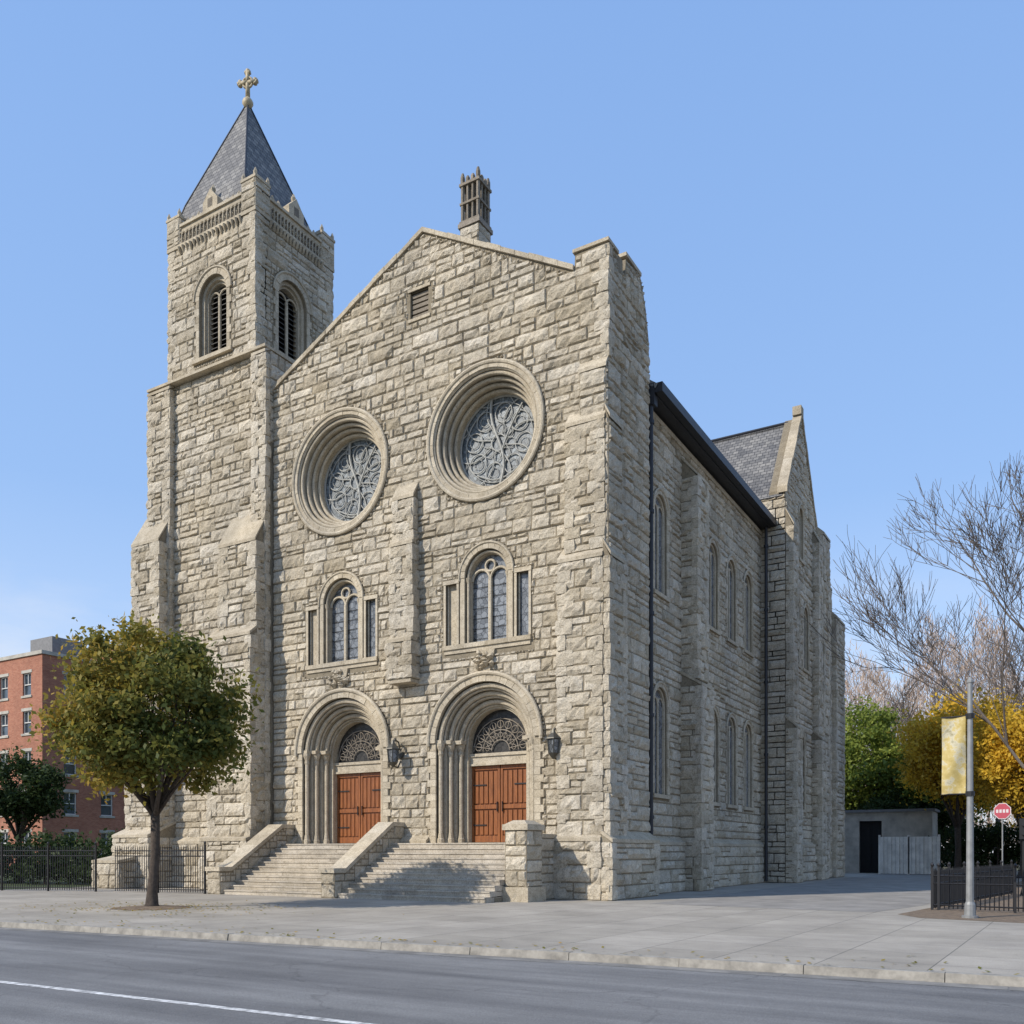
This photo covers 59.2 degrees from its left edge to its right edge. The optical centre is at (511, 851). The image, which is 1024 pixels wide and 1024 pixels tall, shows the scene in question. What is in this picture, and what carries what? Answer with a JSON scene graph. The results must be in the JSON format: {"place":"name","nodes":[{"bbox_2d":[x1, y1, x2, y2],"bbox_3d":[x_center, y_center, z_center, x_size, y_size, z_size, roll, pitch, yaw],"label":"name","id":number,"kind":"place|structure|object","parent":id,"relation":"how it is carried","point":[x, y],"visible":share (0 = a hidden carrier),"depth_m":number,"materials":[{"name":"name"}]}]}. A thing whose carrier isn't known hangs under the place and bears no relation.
{"place":"outdoors","nodes":[
{"label":"outdoors","id":0,"kind":"place"},
{"bbox_2d":[0,874,91,889],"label":"lawn","id":1,"kind":"structure","parent":0,"point":[18,885],"depth_m":47.02,"materials":[{"name":"green plant"}]},
{"bbox_2d":[0,743,76,882],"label":"evergreen tree","id":2,"kind":"object","parent":1,"relation":"on","point":[20,807],"visible":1,"depth_m":49.38,"materials":[{"name":"green plant"}]},
{"bbox_2d":[0,650,125,870],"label":"brick walls","id":3,"kind":"structure","parent":1,"relation":"on","point":[88,819],"depth_m":76.84,"materials":[{"name":"red brick"}]},
{"bbox_2d":[1,673,111,853],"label":"window frames","id":4,"kind":"structure","parent":3,"relation":"attached to","point":[25,685],"depth_m":77.69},
{"bbox_2d":[3,674,110,851],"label":"window glass","id":5,"kind":"object","parent":4,"relation":"in","point":[105,810],"visible":0.2,"depth_m":77.56,"materials":[{"name":"grey glass"}]},
{"bbox_2d":[0,649,114,854],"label":"stone sills and coping","id":6,"kind":"structure","parent":3,"relation":"on","point":[26,654],"depth_m":76.96,"materials":[{"name":"stone"}]},
{"bbox_2d":[30,634,121,656],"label":"roof plant","id":7,"kind":"object","parent":6,"relation":"on","point":[52,643],"visible":0.18,"depth_m":78.46,"materials":[{"name":"metal"}]},
{"bbox_2d":[0,825,125,884],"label":"hedge","id":8,"kind":"object","parent":1,"relation":"on","point":[63,842],"visible":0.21,"depth_m":46.74,"materials":[{"name":"green plant"}]},
{"bbox_2d":[91,68,845,902],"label":"stone church","id":9,"kind":"structure","parent":0,"point":[483,564],"depth_m":38.06,"materials":[{"name":"beige stone"}]},
{"bbox_2d":[326,397,533,520],"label":"rose window glass","id":10,"kind":"structure","parent":9,"relation":"in","point":[524,440],"depth_m":36.18,"materials":[{"name":"glass"}]},
{"bbox_2d":[337,763,525,843],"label":"oak doors","id":11,"kind":"structure","parent":9,"relation":"in","point":[500,780],"depth_m":36.24,"materials":[{"name":"brown wood"}]},
{"bbox_2d":[0,929,1023,1023],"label":"road","id":12,"kind":"structure","parent":0,"point":[374,987],"depth_m":11.82,"materials":[{"name":"grey asphalt"}]},
{"bbox_2d":[0,981,371,1023],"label":"road marking","id":13,"kind":"object","parent":12,"relation":"on","point":[213,1006],"depth_m":10.79,"materials":[{"name":"paint"}]},
{"bbox_2d":[0,921,1023,986],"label":"kerb","id":14,"kind":"structure","parent":12,"relation":"on","point":[913,975],"depth_m":15.09,"materials":[{"name":"concrete"}]},
{"bbox_2d":[0,927,1023,990],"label":"gutter strip","id":15,"kind":"object","parent":12,"relation":"on","point":[663,967],"visible":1,"depth_m":14.88,"materials":[{"name":"concrete"}]},
{"bbox_2d":[0,872,1023,975],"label":"pavement","id":16,"kind":"structure","parent":0,"point":[893,938],"depth_m":21.14,"materials":[{"name":"concrete"}]},
{"bbox_2d":[0,842,96,891],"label":"iron fence","id":17,"kind":"object","parent":16,"relation":"on","point":[94,855],"visible":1,"depth_m":39.13,"materials":[{"name":"black metal"}]},
{"bbox_2d":[20,610,271,905],"bbox_3d":[-10.829,-2.760,27.351,6.834,8.921,7.078,0,0,31],"label":"street tree","id":18,"kind":"object","parent":16,"relation":"on","point":[108,718],"visible":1,"depth_m":25.95,"materials":[{"name":"green plant"}]},
{"bbox_2d":[111,905,188,909],"bbox_3d":[-10.966,1.662,27.457,2.322,0.064,2.414,0,0,31],"label":"tree pit mound","id":19,"kind":"object","parent":16,"relation":"on","point":[161,907],"visible":0.89,"depth_m":26.90,"materials":[{"name":"soil"}]},
{"bbox_2d":[114,841,205,893],"bbox_3d":[-14.622,0.625,37.396,4.772,2.150,0.103,0,0,21],"label":"iron fence","id":20,"kind":"object","parent":16,"relation":"on","point":[162,856],"visible":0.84,"depth_m":37.24,"materials":[{"name":"black metal"}]},
{"bbox_2d":[19,900,1019,974],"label":"fallen leaves","id":21,"kind":"object","parent":16,"relation":"on","point":[979,967],"visible":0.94,"depth_m":21.96,"materials":[{"name":"brown plant"}]},
{"bbox_2d":[844,695,907,809],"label":"green tree","id":22,"kind":"object","parent":16,"relation":"on","point":[879,743],"visible":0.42,"depth_m":79.23,"materials":[{"name":"green plant"}]},
{"bbox_2d":[844,808,940,872],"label":"concrete outbuilding","id":23,"kind":"structure","parent":16,"relation":"on","point":[864,829],"depth_m":72.78,"materials":[{"name":"concrete"}]},
{"bbox_2d":[860,821,881,872],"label":"dark doorway","id":24,"kind":"structure","parent":23,"relation":"in","point":[869,830],"depth_m":73.00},
{"bbox_2d":[845,783,982,862],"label":"hedge","id":25,"kind":"object","parent":16,"relation":"on","point":[887,803],"visible":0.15,"depth_m":75.54,"materials":[{"name":"green plant"}]},
{"bbox_2d":[866,709,993,867],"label":"green tree","id":26,"kind":"object","parent":16,"relation":"on","point":[895,782],"visible":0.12,"depth_m":76.15,"materials":[{"name":"green plant"}]},
{"bbox_2d":[900,881,1023,922],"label":"leaf litter bed","id":27,"kind":"object","parent":16,"relation":"on","point":[996,915],"visible":0.67,"depth_m":25.26,"materials":[{"name":"soil"}]},
{"bbox_2d":[806,453,1023,768],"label":"bare tree","id":28,"kind":"object","parent":27,"relation":"on","point":[999,549],"visible":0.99,"depth_m":45.22,"materials":[{"name":"brown plant"}]},
{"bbox_2d":[941,677,978,917],"bbox_3d":[11.575,-1.400,23.323,0.880,6.200,0.400,0,0,31],"label":"banner pole","id":29,"kind":"object","parent":27,"relation":"on","point":[953,755],"visible":1,"depth_m":23.25,"materials":[{"name":"metal"}]},
{"bbox_2d":[930,860,1023,912],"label":"iron fence","id":30,"kind":"object","parent":27,"relation":"on","point":[948,886],"visible":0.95,"depth_m":27.28,"materials":[{"name":"black metal"}]},
{"bbox_2d":[994,803,1010,864],"bbox_3d":[20.661,-0.176,37.985,0.099,3.753,0.665,0,0,-44],"label":"stop sign","id":31,"kind":"object","parent":27,"relation":"on","point":[1002,811],"visible":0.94,"depth_m":37.98,"materials":[{"name":"metal"}]},
{"bbox_2d":[1019,818,1023,895],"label":"signal post","id":32,"kind":"object","parent":27,"relation":"on","point":[1021,828],"visible":0.92,"depth_m":34.94,"materials":[{"name":"black metal"}]},
{"bbox_2d":[928,815,1020,868],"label":"hedge","id":33,"kind":"object","parent":16,"relation":"on","point":[988,840],"visible":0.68,"depth_m":66.79,"materials":[{"name":"green plant"}]},
{"bbox_2d":[930,686,1023,876],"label":"yellow tree","id":34,"kind":"object","parent":16,"relation":"on","point":[997,764],"visible":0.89,"depth_m":57.23,"materials":[{"name":"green plant"}]},
{"bbox_2d":[976,606,1023,713],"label":"bare tree","id":35,"kind":"object","parent":16,"relation":"on","point":[1012,672],"visible":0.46,"depth_m":79.07,"materials":[{"name":"brown plant"}]},
{"bbox_2d":[0,0,1023,852],"label":"sky","id":36,"kind":"structure","parent":0,"point":[818,205],"materials":[{"name":"blue"}]},
{"bbox_2d":[651,874,1017,911],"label":"asphalt driveway","id":37,"kind":"structure","parent":0,"point":[877,893],"depth_m":34.35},
{"bbox_2d":[878,834,939,873],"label":"white panel fence","id":38,"kind":"object","parent":37,"relation":"on","point":[908,854],"visible":0.91,"depth_m":68.07,"materials":[{"name":"white wood"}]},
{"bbox_2d":[886,678,1019,868],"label":"yellow tree","id":39,"kind":"object","parent":37,"relation":"on","point":[923,750],"visible":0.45,"depth_m":65.93,"materials":[{"name":"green plant"}]},
{"label":"ground","id":40,"kind":"structure","parent":0,"visible":0},
{"bbox_2d":[845,667,992,757],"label":"bare tree","id":41,"kind":"object","parent":40,"relation":"on","point":[894,705],"visible":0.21,"depth_m":89.39,"materials":[{"name":"brown plant"}]},
{"bbox_2d":[844,596,1023,866],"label":"distant bare trees","id":42,"kind":"object","parent":40,"relation":"on","point":[872,689],"visible":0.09,"depth_m":110.99,"materials":[{"name":"brown plant"}]},
{"bbox_2d":[950,622,1023,851],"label":"bare tree","id":43,"kind":"object","parent":40,"relation":"on","point":[1011,678],"visible":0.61,"depth_m":76.98,"materials":[{"name":"brown plant"}]}
]}

